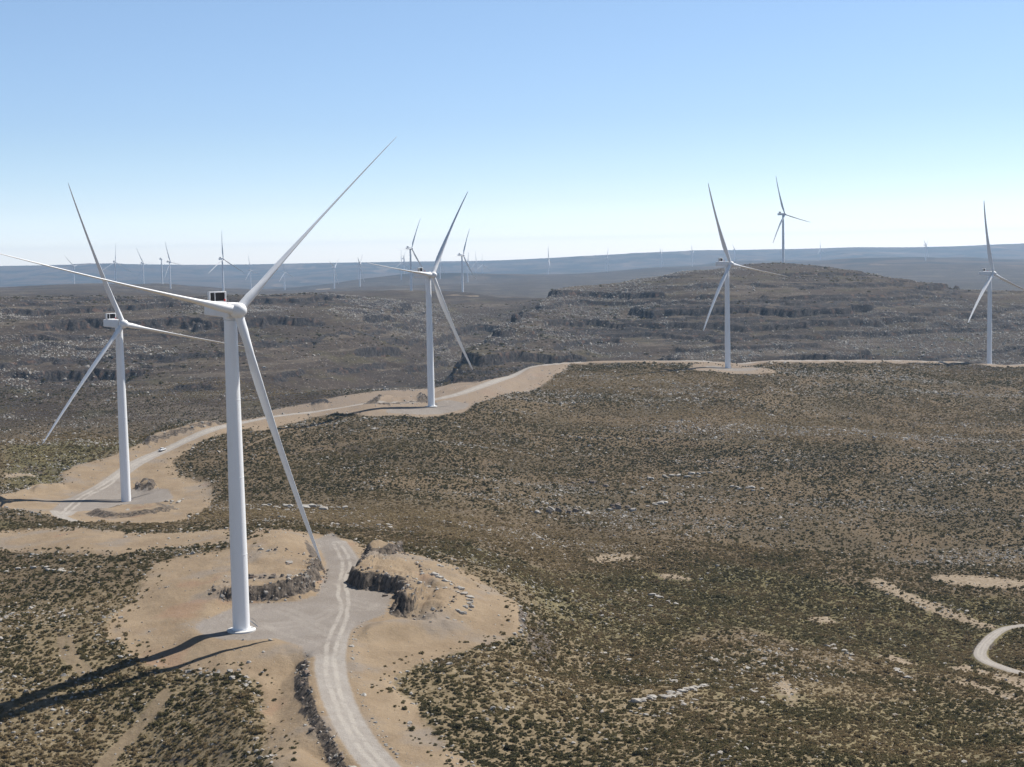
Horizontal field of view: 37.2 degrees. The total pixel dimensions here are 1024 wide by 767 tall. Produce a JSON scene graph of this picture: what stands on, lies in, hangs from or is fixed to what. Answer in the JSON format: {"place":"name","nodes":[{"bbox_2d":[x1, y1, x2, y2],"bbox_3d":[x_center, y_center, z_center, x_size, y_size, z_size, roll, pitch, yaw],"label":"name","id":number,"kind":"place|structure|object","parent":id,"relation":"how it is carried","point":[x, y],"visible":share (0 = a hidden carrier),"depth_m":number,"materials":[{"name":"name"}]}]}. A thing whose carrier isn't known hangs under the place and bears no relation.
{"place":"outdoors","nodes":[
{"label":"outdoors","id":0,"kind":"place"},
{"bbox_2d":[0,361,1023,766],"bbox_3d":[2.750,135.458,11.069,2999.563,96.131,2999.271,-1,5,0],"label":"ground","id":1,"kind":"structure","parent":0,"point":[150,709],"depth_m":666.08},
{"bbox_2d":[0,360,1023,766],"bbox_3d":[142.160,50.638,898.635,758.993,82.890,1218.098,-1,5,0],"label":"bare earth","id":2,"kind":"structure","parent":1,"relation":"on","point":[186,600],"depth_m":434.44,"materials":[{"name":"beige soil"}]},
{"bbox_2d":[614,503,620,508],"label":"rock","id":3,"kind":"object","parent":1,"relation":"on","point":[617,506],"visible":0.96,"depth_m":718.04,"materials":[{"name":"grey stone"}]},
{"bbox_2d":[630,698,640,702],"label":"rock","id":4,"kind":"object","parent":1,"relation":"on","point":[633,700],"visible":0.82,"depth_m":361.90,"materials":[{"name":"grey stone"}]},
{"bbox_2d":[0,262,1023,401],"bbox_3d":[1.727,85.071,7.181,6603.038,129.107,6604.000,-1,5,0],"label":"hills","id":5,"kind":"structure","parent":0,"point":[340,352],"depth_m":1804.72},
{"bbox_2d":[395,218,424,290],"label":"wind turbine","id":6,"kind":"object","parent":5,"relation":"on","point":[411,248],"visible":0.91,"depth_m":3048.80,"materials":[{"name":"white paint"}]},
{"bbox_2d":[773,178,807,262],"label":"wind turbine","id":7,"kind":"object","parent":5,"relation":"on","point":[783,248],"visible":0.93,"depth_m":2596.84,"materials":[{"name":"white paint"}]},
{"bbox_2d":[0,243,1023,286],"bbox_3d":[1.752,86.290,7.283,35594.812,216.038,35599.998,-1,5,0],"label":"plateau","id":8,"kind":"structure","parent":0,"point":[14,276],"depth_m":14714.74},
{"bbox_2d":[0,257,1023,297],"bbox_3d":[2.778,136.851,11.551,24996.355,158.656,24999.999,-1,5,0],"label":"hills","id":9,"kind":"structure","parent":0,"point":[960,272],"depth_m":6458.62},
{"bbox_2d":[64,255,82,283],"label":"wind turbine","id":10,"kind":"object","parent":9,"relation":"on","point":[73,266],"visible":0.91,"depth_m":6001.54,"materials":[{"name":"white paint"}]},
{"bbox_2d":[106,244,128,283],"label":"wind turbine","id":11,"kind":"object","parent":9,"relation":"on","point":[115,262],"visible":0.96,"depth_m":5402.69,"materials":[{"name":"white paint"}]},
{"bbox_2d":[137,250,143,283],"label":"wind turbine","id":12,"kind":"object","parent":9,"relation":"on","point":[142,267],"visible":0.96,"depth_m":5716.24,"materials":[{"name":"white paint"}]},
{"bbox_2d":[159,258,162,283],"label":"wind turbine","id":13,"kind":"object","parent":9,"relation":"on","point":[161,271],"visible":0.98,"depth_m":5230.87,"materials":[{"name":"white paint"}]},
{"bbox_2d":[165,243,183,288],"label":"wind turbine","id":14,"kind":"object","parent":9,"relation":"on","point":[169,268],"visible":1,"depth_m":4827.33,"materials":[{"name":"white paint"}]},
{"bbox_2d":[211,245,242,290],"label":"wind turbine","id":15,"kind":"object","parent":9,"relation":"on","point":[221,259],"visible":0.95,"depth_m":3627.28,"materials":[{"name":"white paint"}]},
{"bbox_2d":[246,256,257,288],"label":"wind turbine","id":16,"kind":"object","parent":9,"relation":"on","point":[250,270],"visible":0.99,"depth_m":6770.59,"materials":[{"name":"white paint"}]},
{"bbox_2d":[279,263,292,289],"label":"wind turbine","id":17,"kind":"object","parent":9,"relation":"on","point":[284,272],"visible":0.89,"depth_m":6905.66,"materials":[{"name":"white paint"}]},
{"bbox_2d":[329,259,338,288],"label":"wind turbine","id":18,"kind":"object","parent":9,"relation":"on","point":[333,267],"visible":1,"depth_m":6159.79,"materials":[{"name":"white paint"}]},
{"bbox_2d":[357,255,363,286],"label":"wind turbine","id":19,"kind":"object","parent":9,"relation":"on","point":[359,264],"visible":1,"depth_m":5754.15,"materials":[{"name":"white paint"}]},
{"bbox_2d":[458,229,475,291],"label":"wind turbine","id":20,"kind":"object","parent":9,"relation":"on","point":[461,255],"visible":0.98,"depth_m":3432.28,"materials":[{"name":"white paint"}]},
{"bbox_2d":[924,239,928,260],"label":"wind turbine","id":21,"kind":"object","parent":9,"relation":"on","point":[925,249],"visible":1,"depth_m":8362.13,"materials":[{"name":"white paint"}]},
{"bbox_2d":[0,0,1023,265],"label":"sky","id":22,"kind":"structure","parent":0,"point":[569,128],"materials":[{"name":"blue"}]},
{"bbox_2d":[53,364,1016,657],"bbox_3d":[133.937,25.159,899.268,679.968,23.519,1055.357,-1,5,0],"label":"gravel pad","id":23,"kind":"object","parent":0,"point":[303,622],"visible":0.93,"depth_m":424.41,"materials":[{"name":"beige gravel"}]},
{"bbox_2d":[43,184,243,501],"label":"wind turbine","id":24,"kind":"object","parent":23,"relation":"on","point":[119,324],"visible":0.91,"depth_m":703.16,"materials":[{"name":"white paint"}]},
{"bbox_2d":[0,142,391,633],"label":"wind turbine","id":25,"kind":"object","parent":23,"relation":"on","point":[217,304],"visible":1,"depth_m":394.63,"materials":[{"name":"white paint"}]},
{"bbox_2d":[370,192,472,406],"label":"wind turbine","id":26,"kind":"object","parent":23,"relation":"on","point":[420,273],"visible":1,"depth_m":972.41,"materials":[{"name":"white paint"}]},
{"bbox_2d":[703,184,787,367],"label":"wind turbine","id":27,"kind":"object","parent":23,"relation":"on","point":[729,263],"visible":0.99,"depth_m":1217.09,"materials":[{"name":"white paint"}]},
{"bbox_2d":[968,203,1023,363],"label":"wind turbine","id":28,"kind":"object","parent":23,"relation":"on","point":[990,275],"visible":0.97,"depth_m":1401.96,"materials":[{"name":"white paint"}]},
{"bbox_2d":[51,360,1023,766],"bbox_3d":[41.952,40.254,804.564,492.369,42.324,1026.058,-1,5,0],"label":"gravel road","id":29,"kind":"structure","parent":0,"point":[355,734],"depth_m":410.39,"materials":[{"name":"beige gravel"}]}
]}

